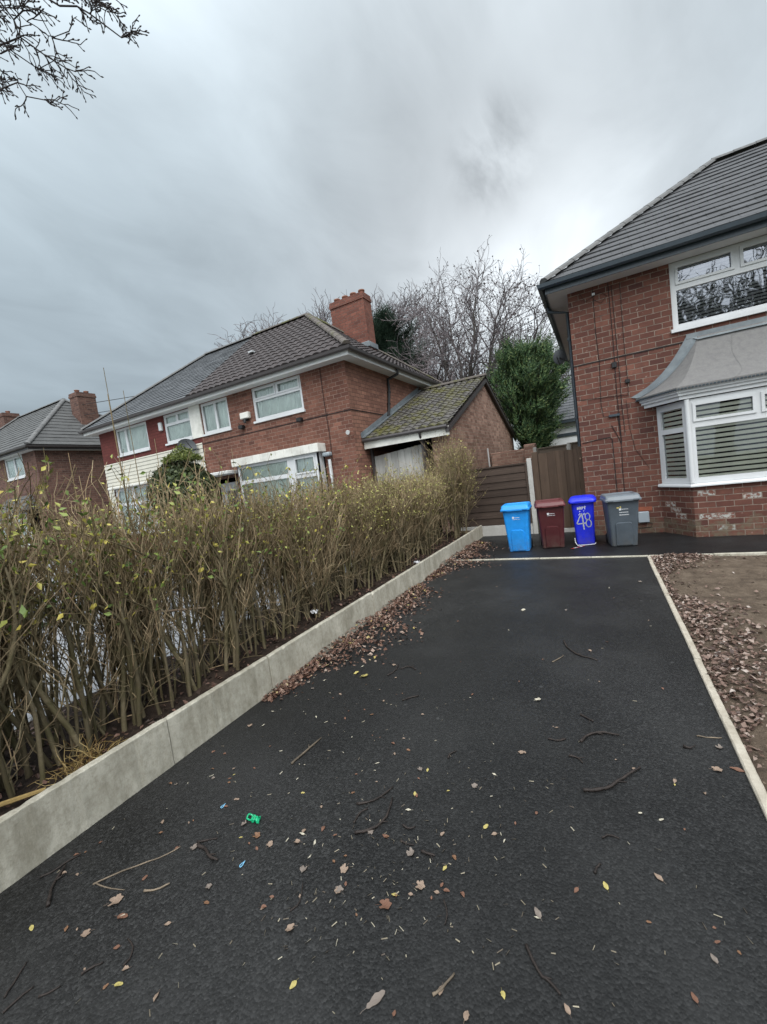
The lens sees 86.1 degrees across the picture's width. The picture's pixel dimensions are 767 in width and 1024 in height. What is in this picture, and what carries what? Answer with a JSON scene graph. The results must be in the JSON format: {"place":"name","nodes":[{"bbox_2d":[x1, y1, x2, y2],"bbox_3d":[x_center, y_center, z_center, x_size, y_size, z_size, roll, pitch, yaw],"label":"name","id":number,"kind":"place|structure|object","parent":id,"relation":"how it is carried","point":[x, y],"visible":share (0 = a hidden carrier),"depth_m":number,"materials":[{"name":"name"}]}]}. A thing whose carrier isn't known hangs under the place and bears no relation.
{"place":"outdoors","nodes":[
{"label":"outdoors","id":0,"kind":"place"},
{"bbox_2d":[10,555,380,729],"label":"front yard","id":1,"kind":"structure","parent":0,"point":[176,637],"depth_m":5.79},
{"bbox_2d":[0,409,38,444],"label":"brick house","id":2,"kind":"structure","parent":1,"relation":"on","point":[9,422],"depth_m":27.64,"materials":[{"name":"tile"}]},
{"bbox_2d":[0,390,112,560],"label":"brick house","id":3,"kind":"structure","parent":1,"relation":"on","point":[52,429],"depth_m":22.36,"materials":[{"name":"brick"}]},
{"bbox_2d":[4,455,25,481],"bbox_3d":[-19.663,-2.397,22.187,2.300,1.350,0.590,-5,5,28],"label":"window","id":4,"kind":"structure","parent":3,"relation":"in","point":[12,464],"depth_m":22.05,"materials":[{"name":"glass"}]},
{"bbox_2d":[0,511,43,546],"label":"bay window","id":5,"kind":"structure","parent":3,"relation":"in","point":[35,518],"depth_m":21.60,"materials":[{"name":"white plastic"}]},
{"bbox_2d":[0,0,148,119],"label":"street tree","id":6,"kind":"object","parent":1,"relation":"on","point":[99,3],"visible":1,"depth_m":4.30,"materials":[{"name":"brown plant"}]},
{"bbox_2d":[143,443,218,528],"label":"clipped bush","id":7,"kind":"object","parent":1,"relation":"on","point":[176,468],"visible":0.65,"depth_m":12.33,"materials":[{"name":"green plant"}]},
{"bbox_2d":[183,289,442,531],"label":"brick house","id":8,"kind":"structure","parent":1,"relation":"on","point":[293,394],"depth_m":13.52,"materials":[{"name":"brick"}]},
{"bbox_2d":[200,397,231,436],"bbox_3d":[-5.943,-3.475,14.945,1.600,1.300,0.590,-5,5,28],"label":"window","id":9,"kind":"structure","parent":8,"relation":"in","point":[215,414],"depth_m":14.80,"materials":[{"name":"white plastic"}]},
{"bbox_2d":[221,481,241,517],"bbox_3d":[-5.493,0.138,15.337,1.150,2.500,0.060,-5,5,28],"label":"door","id":10,"kind":"structure","parent":8,"relation":"in","point":[232,484],"depth_m":15.31,"materials":[{"name":"white plastic"}]},
{"bbox_2d":[251,375,305,423],"bbox_3d":[-3.371,-3.711,13.562,2.300,1.290,0.590,-5,5,28],"label":"window","id":11,"kind":"structure","parent":8,"relation":"in","point":[282,398],"depth_m":13.41,"materials":[{"name":"white plastic"}]},
{"bbox_2d":[238,453,329,528],"bbox_3d":[-3.301,-0.652,13.615,3.650,2.355,0.560,-5,5,28],"label":"bay window","id":12,"kind":"structure","parent":8,"relation":"in","point":[276,467],"depth_m":13.36,"materials":[{"name":"white plastic"}]},
{"bbox_2d":[0,530,471,815],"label":"planting bed","id":13,"kind":"object","parent":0,"point":[131,731],"visible":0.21,"depth_m":3.89,"materials":[{"name":"soil"}]},
{"bbox_2d":[0,486,27,773],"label":"hedge shrub","id":14,"kind":"object","parent":13,"relation":"on","point":[5,546],"visible":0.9,"depth_m":2.64,"materials":[{"name":"green plant"}]},
{"bbox_2d":[0,787,45,806],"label":"stick","id":15,"kind":"object","parent":13,"relation":"on","point":[16,799],"visible":0.84,"depth_m":2.60,"materials":[{"name":"wood"}]},
{"bbox_2d":[0,476,74,760],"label":"hedge shrub","id":16,"kind":"object","parent":13,"relation":"on","point":[49,715],"visible":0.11,"depth_m":3.35,"materials":[{"name":"green plant"}]},
{"bbox_2d":[0,448,99,804],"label":"hedge shrub","id":17,"kind":"object","parent":13,"relation":"on","point":[15,675],"visible":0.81,"depth_m":2.79,"materials":[{"name":"brown plant"}]},
{"bbox_2d":[28,734,128,785],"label":"straw tuft","id":18,"kind":"object","parent":13,"relation":"on","point":[90,753],"visible":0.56,"depth_m":2.94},
{"bbox_2d":[0,462,176,756],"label":"hedge shrub","id":19,"kind":"object","parent":13,"relation":"on","point":[80,611],"visible":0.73,"depth_m":3.14,"materials":[{"name":"brown plant"}]},
{"bbox_2d":[1,455,209,725],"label":"hedge shrub","id":20,"kind":"object","parent":13,"relation":"on","point":[147,679],"visible":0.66,"depth_m":3.57,"materials":[{"name":"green plant"}]},
{"bbox_2d":[40,470,206,711],"bbox_3d":[-2.473,0.731,3.954,1.418,2.242,1.374,-8,4,-8],"label":"hedge shrub","id":21,"kind":"object","parent":13,"relation":"on","point":[163,680],"visible":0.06,"depth_m":3.94,"materials":[{"name":"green plant"}]},
{"bbox_2d":[38,449,270,690],"bbox_3d":[-2.186,0.631,4.117,1.885,2.484,2.031,-3,6,44],"label":"hedge shrub","id":22,"kind":"object","parent":13,"relation":"on","point":[201,665],"visible":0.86,"depth_m":4.00,"materials":[{"name":"brown plant"}]},
{"bbox_2d":[68,368,261,722],"bbox_3d":[-2.021,0.189,4.122,0.136,3.020,1.740,-5,5,28],"label":"hedge shrub","id":23,"kind":"object","parent":13,"relation":"on","point":[158,672],"visible":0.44,"depth_m":3.72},
{"bbox_2d":[135,447,286,662],"bbox_3d":[-1.803,0.506,4.559,1.401,2.414,1.695,-5,5,28],"label":"hedge shrub","id":24,"kind":"object","parent":13,"relation":"on","point":[241,582],"visible":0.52,"depth_m":4.49,"materials":[{"name":"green plant"}]},
{"bbox_2d":[148,467,279,651],"bbox_3d":[-2.070,0.604,4.952,1.463,2.237,1.518,-4,6,37],"label":"hedge shrub","id":25,"kind":"object","parent":13,"relation":"on","point":[206,636],"visible":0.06,"depth_m":4.92,"materials":[{"name":"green plant"}]},
{"bbox_2d":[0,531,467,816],"bbox_3d":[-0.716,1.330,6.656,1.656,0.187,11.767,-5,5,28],"label":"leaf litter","id":26,"kind":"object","parent":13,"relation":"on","point":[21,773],"visible":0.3,"depth_m":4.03,"materials":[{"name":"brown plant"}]},
{"bbox_2d":[197,467,319,644],"bbox_3d":[-1.574,0.569,4.962,1.421,2.172,1.473,-5,5,28],"label":"hedge shrub","id":27,"kind":"object","parent":13,"relation":"on","point":[272,598],"visible":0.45,"depth_m":5.03,"materials":[{"name":"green plant"}]},
{"bbox_2d":[223,454,342,614],"bbox_3d":[-1.414,0.336,5.997,1.409,2.429,1.705,-3,6,43],"label":"hedge shrub","id":28,"kind":"object","parent":13,"relation":"on","point":[312,489],"visible":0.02,"depth_m":5.95,"materials":[{"name":"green plant"}]},
{"bbox_2d":[237,462,339,634],"bbox_3d":[-1.253,0.467,5.404,1.406,2.221,1.362,-9,5,-24],"label":"hedge shrub","id":29,"kind":"object","parent":13,"relation":"on","point":[289,588],"visible":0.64,"depth_m":5.31,"materials":[{"name":"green plant"}]},
{"bbox_2d":[255,465,357,619],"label":"hedge shrub","id":30,"kind":"object","parent":13,"relation":"on","point":[325,583],"visible":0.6,"depth_m":5.66,"materials":[{"name":"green plant"}]},
{"bbox_2d":[282,465,372,603],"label":"hedge shrub","id":31,"kind":"object","parent":13,"relation":"on","point":[334,576],"visible":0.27,"depth_m":6.38,"materials":[{"name":"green plant"}]},
{"bbox_2d":[291,464,366,594],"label":"hedge shrub","id":32,"kind":"object","parent":13,"relation":"on","point":[336,592],"visible":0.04,"depth_m":6.82,"materials":[{"name":"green plant"}]},
{"bbox_2d":[302,457,387,597],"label":"hedge shrub","id":33,"kind":"object","parent":13,"relation":"on","point":[349,565],"visible":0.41,"depth_m":6.59,"materials":[{"name":"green plant"}]},
{"bbox_2d":[310,467,405,588],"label":"hedge shrub","id":34,"kind":"object","parent":13,"relation":"on","point":[367,560],"visible":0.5,"depth_m":6.90,"materials":[{"name":"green plant"}]},
{"bbox_2d":[333,465,413,577],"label":"hedge shrub","id":35,"kind":"object","parent":13,"relation":"on","point":[381,512],"visible":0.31,"depth_m":7.30,"materials":[{"name":"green plant"}]},
{"bbox_2d":[349,458,432,571],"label":"hedge shrub","id":36,"kind":"object","parent":13,"relation":"on","point":[403,511],"visible":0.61,"depth_m":7.72,"materials":[{"name":"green plant"}]},
{"bbox_2d":[365,460,429,566],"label":"hedge shrub","id":37,"kind":"object","parent":13,"relation":"on","point":[407,553],"visible":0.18,"depth_m":8.15,"materials":[{"name":"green plant"}]},
{"bbox_2d":[383,462,433,557],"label":"hedge shrub","id":38,"kind":"object","parent":13,"relation":"on","point":[418,527],"visible":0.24,"depth_m":8.63,"materials":[{"name":"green plant"}]},
{"bbox_2d":[387,458,452,554],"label":"hedge shrub","id":39,"kind":"object","parent":13,"relation":"on","point":[423,524],"visible":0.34,"depth_m":9.06,"materials":[{"name":"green plant"}]},
{"bbox_2d":[397,467,456,548],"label":"hedge shrub","id":40,"kind":"object","parent":13,"relation":"on","point":[441,494],"visible":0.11,"depth_m":9.72,"materials":[{"name":"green plant"}]},
{"bbox_2d":[395,458,462,544],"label":"hedge shrub","id":41,"kind":"object","parent":13,"relation":"on","point":[436,540],"visible":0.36,"depth_m":10.06,"materials":[{"name":"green plant"}]},
{"bbox_2d":[399,435,486,538],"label":"hedge shrub","id":42,"kind":"object","parent":13,"relation":"on","point":[448,517],"visible":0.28,"depth_m":10.92,"materials":[{"name":"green plant"}]},
{"bbox_2d":[423,426,490,538],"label":"hedge shrub","id":43,"kind":"object","parent":13,"relation":"on","point":[461,480],"visible":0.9,"depth_m":10.49,"materials":[{"name":"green plant"}]},
{"bbox_2d":[0,557,766,1023],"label":"driveway","id":44,"kind":"structure","parent":0,"point":[616,619],"depth_m":2.17,"materials":[{"name":"asphalt"}]},
{"bbox_2d":[45,865,65,907],"bbox_3d":[-1.777,2.024,2.226,0.048,0.023,0.253,-9,5,-17],"label":"stick","id":45,"kind":"object","parent":44,"relation":"on","point":[48,902],"visible":1,"depth_m":2.21,"materials":[{"name":"wood"}]},
{"bbox_2d":[104,893,123,905],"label":"fallen leaf","id":46,"kind":"object","parent":44,"relation":"on","point":[116,899],"visible":1,"depth_m":2.10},
{"bbox_2d":[93,847,179,884],"bbox_3d":[-1.368,1.970,2.288,0.428,0.011,0.022,-9,5,-22],"label":"stick","id":47,"kind":"object","parent":44,"relation":"on","point":[131,867],"visible":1,"depth_m":2.27,"materials":[{"name":"wood"}]},
{"bbox_2d":[196,842,217,860],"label":"stick","id":48,"kind":"object","parent":44,"relation":"on","point":[204,848],"visible":1,"depth_m":2.30,"materials":[{"name":"wood"}]},
{"bbox_2d":[246,813,260,823],"bbox_3d":[-0.795,1.870,2.506,0.108,0.034,0.050,-5,5,28],"label":"plastic toy","id":49,"kind":"object","parent":44,"relation":"on","point":[254,818],"visible":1,"depth_m":2.50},
{"bbox_2d":[262,582,442,702],"bbox_3d":[0.215,1.470,5.454,1.174,0.186,4.067,-5,5,28],"label":"leaf pile","id":50,"kind":"object","parent":44,"relation":"on","point":[297,675],"visible":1,"depth_m":5.02,"materials":[{"name":"brown plant"}]},
{"bbox_2d":[360,990,384,1013],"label":"fallen leaf","id":51,"kind":"object","parent":44,"relation":"on","point":[376,998],"visible":1,"depth_m":1.56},
{"bbox_2d":[354,797,392,833],"bbox_3d":[-0.021,1.782,2.384,0.317,0.019,0.108,-12,6,-44],"label":"stick","id":52,"kind":"object","parent":44,"relation":"on","point":[369,828],"visible":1,"depth_m":2.33,"materials":[{"name":"wood"}]},
{"bbox_2d":[356,786,392,804],"bbox_3d":[-0.043,1.774,2.549,0.256,0.014,0.059,-9,5,-23],"label":"stick","id":53,"kind":"object","parent":44,"relation":"on","point":[365,802],"visible":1,"depth_m":2.53,"materials":[{"name":"wood"}]},
{"bbox_2d":[377,899,391,908],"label":"fallen leaf","id":54,"kind":"object","parent":44,"relation":"on","point":[386,903],"visible":1,"depth_m":1.90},
{"bbox_2d":[58,648,749,1020],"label":"bark slivers","id":55,"kind":"object","parent":44,"relation":"on","point":[398,892],"visible":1,"depth_m":1.95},
{"bbox_2d":[432,972,454,996],"bbox_3d":[0.233,1.813,1.574,0.112,0.012,0.017,-10,5,-31],"label":"stick","id":56,"kind":"object","parent":44,"relation":"on","point":[437,991],"visible":1,"depth_m":1.56,"materials":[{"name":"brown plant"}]},
{"bbox_2d":[525,943,560,994],"bbox_3d":[0.606,1.763,1.581,0.030,0.016,0.186,-9,5,-21],"label":"stick","id":57,"kind":"object","parent":44,"relation":"on","point":[547,979],"visible":1,"depth_m":1.57,"materials":[{"name":"wood"}]},
{"bbox_2d":[579,731,619,742],"bbox_3d":[1.481,1.547,2.844,0.284,0.020,0.074,-8,4,-4],"label":"stick","id":58,"kind":"object","parent":44,"relation":"on","point":[582,739],"visible":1,"depth_m":2.85,"materials":[{"name":"wood"}]},
{"bbox_2d":[582,766,640,791],"bbox_3d":[1.372,1.591,2.429,0.432,0.021,0.062,-9,5,-15],"label":"stick","id":59,"kind":"object","parent":44,"relation":"on","point":[614,783],"visible":1,"depth_m":2.40,"materials":[{"name":"wood"}]},
{"bbox_2d":[0,0,766,449],"label":"sky","id":60,"kind":"structure","parent":0,"point":[240,160],"materials":[{"name":"grey"}]},
{"bbox_2d":[452,532,766,559],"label":"path","id":61,"kind":"structure","parent":0,"point":[660,543],"depth_m":8.15,"materials":[{"name":"asphalt"}]},
{"bbox_2d":[424,540,509,580],"bbox_3d":[2.190,0.933,9.011,1.386,0.181,3.914,-5,5,28],"label":"leaf pile","id":62,"kind":"object","parent":61,"relation":"on","point":[471,545],"visible":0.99,"depth_m":8.75,"materials":[{"name":"brown plant"}]},
{"bbox_2d":[500,501,532,551],"bbox_3d":[3.019,0.330,9.180,0.607,1.050,0.780,-5,5,25],"label":"wheelie bin","id":63,"kind":"object","parent":61,"relation":"on","point":[517,518],"visible":1,"depth_m":8.92,"materials":[{"name":"blue plastic"}]},
{"bbox_2d":[534,498,565,547],"bbox_3d":[3.708,0.251,9.092,0.617,1.040,0.801,-6,5,19],"label":"wheelie bin","id":64,"kind":"object","parent":61,"relation":"on","point":[550,514],"visible":1,"depth_m":8.82,"materials":[{"name":"red plastic"}]},
{"bbox_2d":[531,446,585,531],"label":"wooden gate","id":65,"kind":"structure","parent":61,"relation":"on","point":[558,476],"depth_m":10.51,"materials":[{"name":"wood"}]},
{"bbox_2d":[568,494,595,544],"bbox_3d":[4.381,0.166,8.965,0.544,1.053,0.700,-5,5,27],"label":"wheelie bin","id":66,"kind":"object","parent":61,"relation":"on","point":[582,506],"visible":1,"depth_m":8.75,"materials":[{"name":"blue plastic"}]},
{"bbox_2d":[599,491,641,546],"bbox_3d":[4.846,0.146,8.378,0.632,1.060,0.860,-6,5,20],"label":"wheelie bin","id":67,"kind":"object","parent":61,"relation":"on","point":[620,509],"visible":1,"depth_m":8.12,"materials":[{"name":"grey plastic"}]},
{"bbox_2d":[536,137,766,536],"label":"brick house","id":68,"kind":"structure","parent":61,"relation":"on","point":[657,313],"depth_m":8.55,"materials":[{"name":"red brick"}]},
{"bbox_2d":[656,395,716,482],"bbox_3d":[6.244,-1.443,8.517,0.834,1.844,1.022,-5,5,28],"label":"bay window","id":69,"kind":"structure","parent":68,"relation":"in","point":[675,429],"depth_m":8.53,"materials":[{"name":"white plastic"}]},
{"bbox_2d":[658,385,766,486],"bbox_3d":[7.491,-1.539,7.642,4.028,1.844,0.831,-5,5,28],"label":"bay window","id":70,"kind":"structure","parent":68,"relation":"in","point":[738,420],"depth_m":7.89,"materials":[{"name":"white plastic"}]},
{"bbox_2d":[668,235,766,333],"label":"window","id":71,"kind":"structure","parent":68,"relation":"in","point":[727,283],"depth_m":8.23,"materials":[{"name":"white plastic"}]},
{"bbox_2d":[655,555,766,791],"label":"garden soil","id":72,"kind":"structure","parent":0,"point":[742,583],"depth_m":4.53,"materials":[{"name":"soil"}]},
{"bbox_2d":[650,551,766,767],"bbox_3d":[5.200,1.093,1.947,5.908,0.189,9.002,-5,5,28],"label":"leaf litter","id":73,"kind":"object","parent":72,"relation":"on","point":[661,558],"visible":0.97,"depth_m":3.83,"materials":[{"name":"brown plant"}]},
{"label":"ground","id":74,"kind":"structure","parent":0,"visible":0},
{"bbox_2d":[0,718,173,892],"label":"concrete board","id":75,"kind":"object","parent":74,"relation":"on","point":[39,828],"visible":0.74,"depth_m":2.58,"materials":[{"name":"concrete"}]},
{"bbox_2d":[78,335,252,550],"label":"brick house","id":76,"kind":"structure","parent":74,"relation":"on","point":[164,415],"depth_m":17.00,"materials":[{"name":"red brick"}]},
{"bbox_2d":[116,422,150,456],"bbox_3d":[-10.390,-3.075,17.337,2.370,1.300,0.590,-5,5,28],"label":"window","id":77,"kind":"structure","parent":76,"relation":"in","point":[139,434],"depth_m":17.24,"materials":[{"name":"white plastic"}]},
{"bbox_2d":[116,485,158,533],"bbox_3d":[-10.484,-0.129,17.802,2.800,2.150,0.560,-5,5,28],"label":"bay window","id":78,"kind":"structure","parent":76,"relation":"in","point":[121,494],"depth_m":17.79,"materials":[{"name":"white plastic"}]},
{"bbox_2d":[163,409,192,445],"bbox_3d":[-7.787,-3.309,15.937,1.760,1.300,0.590,-5,5,28],"label":"window","id":79,"kind":"structure","parent":76,"relation":"in","point":[177,424],"depth_m":15.85,"materials":[{"name":"glass"}]},
{"bbox_2d":[164,657,272,764],"bbox_3d":[-1.396,1.741,3.636,0.058,0.462,1.082,-5,5,28],"label":"concrete board","id":80,"kind":"object","parent":74,"relation":"on","point":[195,723],"visible":0.79,"depth_m":3.52,"materials":[{"name":"concrete"}]},
{"bbox_2d":[207,289,338,349],"bbox_3d":[-7.979,-9.834,38.802,15.970,19.694,14.498,-8,4,-2],"label":"bare tree","id":81,"kind":"object","parent":74,"relation":"on","point":[324,317],"visible":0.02,"depth_m":35.55,"materials":[{"name":"grey plant"}]},
{"bbox_2d":[265,618,333,690],"bbox_3d":[-0.891,1.600,4.586,0.057,0.463,1.072,-5,5,28],"label":"concrete board","id":82,"kind":"object","parent":74,"relation":"on","point":[289,658],"visible":0.75,"depth_m":4.48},
{"bbox_2d":[328,593,374,646],"bbox_3d":[-0.405,1.466,5.524,0.057,0.459,1.042,-5,5,28],"label":"concrete board","id":83,"kind":"object","parent":74,"relation":"on","point":[344,619],"visible":0.69,"depth_m":5.45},
{"bbox_2d":[315,279,456,374],"bbox_3d":[-0.142,-9.001,33.613,12.654,16.782,12.215,-8,5,-12],"label":"bare tree","id":84,"kind":"object","parent":74,"relation":"on","point":[399,306],"visible":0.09,"depth_m":30.21,"materials":[{"name":"grey plant"}]},
{"bbox_2d":[371,574,405,614],"bbox_3d":[0.096,1.331,6.465,0.057,0.450,1.092,-5,5,28],"label":"concrete board","id":85,"kind":"object","parent":74,"relation":"on","point":[385,593],"visible":0.73,"depth_m":6.38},
{"bbox_2d":[372,301,432,369],"bbox_3d":[0.951,-6.348,24.802,6.263,12.593,5.698,-9,5,-21],"label":"conifer tree","id":86,"kind":"object","parent":74,"relation":"on","point":[384,331],"visible":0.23,"depth_m":23.88,"materials":[{"name":"green plant"}]},
{"bbox_2d":[401,559,428,590],"bbox_3d":[0.597,1.191,7.434,0.057,0.447,1.092,-5,5,28],"label":"concrete board","id":87,"kind":"object","parent":74,"relation":"on","point":[416,574],"visible":0.75,"depth_m":7.38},
{"bbox_2d":[426,547,447,575],"bbox_3d":[1.107,1.049,8.399,0.057,0.446,1.092,-5,5,28],"label":"concrete board","id":88,"kind":"object","parent":74,"relation":"on","point":[435,560],"visible":0.72,"depth_m":8.32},
{"bbox_2d":[361,373,516,531],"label":"garage","id":89,"kind":"structure","parent":74,"relation":"on","point":[471,407],"depth_m":13.59,"materials":[{"name":"red brick"}]},
{"bbox_2d":[375,445,424,484],"bbox_3d":[0.592,-0.587,12.721,1.620,2.750,0.038,-5,5,28],"label":"door","id":90,"kind":"structure","parent":89,"relation":"in","point":[406,456],"depth_m":12.61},
{"bbox_2d":[446,538,462,560],"bbox_3d":[1.614,0.911,9.365,0.057,0.438,1.092,-5,5,28],"label":"concrete board","id":91,"kind":"object","parent":74,"relation":"on","point":[453,547],"visible":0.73,"depth_m":9.30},
{"bbox_2d":[376,235,558,425],"bbox_3d":[5.803,-8.394,25.989,13.432,15.225,15.403,-8,4,-6],"label":"bare tree","id":92,"kind":"object","parent":74,"relation":"on","point":[460,367],"visible":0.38,"depth_m":23.03,"materials":[{"name":"grey plant"}]},
{"bbox_2d":[460,530,474,548],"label":"concrete board","id":93,"kind":"object","parent":74,"relation":"on","point":[467,538],"visible":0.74,"depth_m":10.28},
{"bbox_2d":[473,525,482,540],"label":"concrete board","id":94,"kind":"object","parent":74,"relation":"on","point":[478,533],"visible":0.7,"depth_m":11.18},
{"bbox_2d":[461,523,533,535],"bbox_3d":[3.141,0.543,11.468,2.000,0.345,0.055,-5,5,28],"label":"gravel board","id":95,"kind":"object","parent":74,"relation":"on","point":[495,530],"visible":0.4,"depth_m":11.47,"materials":[{"name":"concrete"}]},
{"bbox_2d":[491,449,524,465],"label":"garden wall","id":96,"kind":"structure","parent":74,"relation":"on","point":[507,457],"depth_m":15.46,"materials":[{"name":"red brick"}]},
{"bbox_2d":[524,443,535,497],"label":"brick pier","id":97,"kind":"structure","parent":74,"relation":"on","point":[528,449],"depth_m":14.68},
{"bbox_2d":[485,327,575,448],"bbox_3d":[7.387,-4.916,20.470,4.919,8.754,5.404,-5,5,28],"label":"conifer tree","id":98,"kind":"object","parent":74,"relation":"on","point":[531,387],"visible":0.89,"depth_m":19.51,"materials":[{"name":"green plant"}]},
{"bbox_2d":[526,458,538,533],"bbox_3d":[3.968,-0.369,10.903,0.120,2.120,0.120,-5,5,28],"label":"fence post","id":99,"kind":"object","parent":74,"relation":"on","point":[532,494],"visible":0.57,"depth_m":10.85,"materials":[{"name":"concrete"}]},
{"bbox_2d":[460,462,532,527],"bbox_3d":[3.010,-0.435,11.389,2.020,1.636,0.072,-5,5,28],"label":"wooden fence","id":100,"kind":"object","parent":99,"relation":"attached to","point":[502,485],"visible":0.55,"depth_m":11.33,"materials":[{"name":"wood"}]},
{"bbox_2d":[549,383,576,446],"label":"white house","id":101,"kind":"structure","parent":74,"relation":"on","point":[565,435],"depth_m":21.73,"materials":[{"name":"plastic"}]},
{"bbox_2d":[591,555,647,557],"bbox_3d":[4.309,0.863,7.503,0.909,0.117,0.062,-5,5,28],"label":"edging stone","id":102,"kind":"object","parent":74,"relation":"on","point":[618,556],"visible":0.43,"depth_m":7.49,"materials":[{"name":"concrete"}]},
{"bbox_2d":[656,576,669,595],"bbox_3d":[3.853,1.064,5.660,0.056,0.123,0.909,-5,5,28],"label":"edging stone","id":103,"kind":"object","parent":74,"relation":"on","point":[662,586],"visible":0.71,"depth_m":5.62,"materials":[{"name":"concrete"}]},
{"bbox_2d":[665,595,682,621],"bbox_3d":[3.433,1.183,4.856,0.056,0.120,0.909,-5,5,28],"label":"edging stone","id":104,"kind":"object","parent":74,"relation":"on","point":[673,608],"visible":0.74,"depth_m":4.80,"materials":[{"name":"concrete"}]},
{"bbox_2d":[677,621,701,660],"bbox_3d":[3.013,1.301,4.051,0.056,0.120,0.909,-5,5,28],"label":"edging stone","id":105,"kind":"object","parent":74,"relation":"on","point":[689,642],"visible":0.71,"depth_m":3.98,"materials":[{"name":"concrete"}]},
{"bbox_2d":[694,658,729,718],"bbox_3d":[2.586,1.420,3.250,0.055,0.119,0.909,-5,5,28],"label":"edging stone","id":106,"kind":"object","parent":74,"relation":"on","point":[715,697],"visible":0.69,"depth_m":3.17,"materials":[{"name":"concrete"}]},
{"bbox_2d":[713,552,766,555],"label":"edging stone","id":107,"kind":"object","parent":74,"relation":"on","point":[743,553],"visible":0.48,"depth_m":6.66,"materials":[{"name":"concrete"}]},
{"bbox_2d":[720,716,766,819],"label":"edging stone","id":108,"kind":"object","parent":74,"relation":"on","point":[757,786],"visible":0.73,"depth_m":2.41,"materials":[{"name":"concrete"}]},
{"bbox_3d":[5.332,-1.033,14.133,0.100,2.380,0.140,-5,5,28],"label":"fence post","id":109,"kind":"object","parent":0,"visible":0},
{"bbox_2d":[536,444,566,493],"bbox_3d":[5.774,-1.199,13.870,0.950,2.046,0.072,-5,5,28],"label":"frame","id":110,"kind":"object","parent":109,"relation":"attached to","point":[551,448],"visible":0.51,"depth_m":13.81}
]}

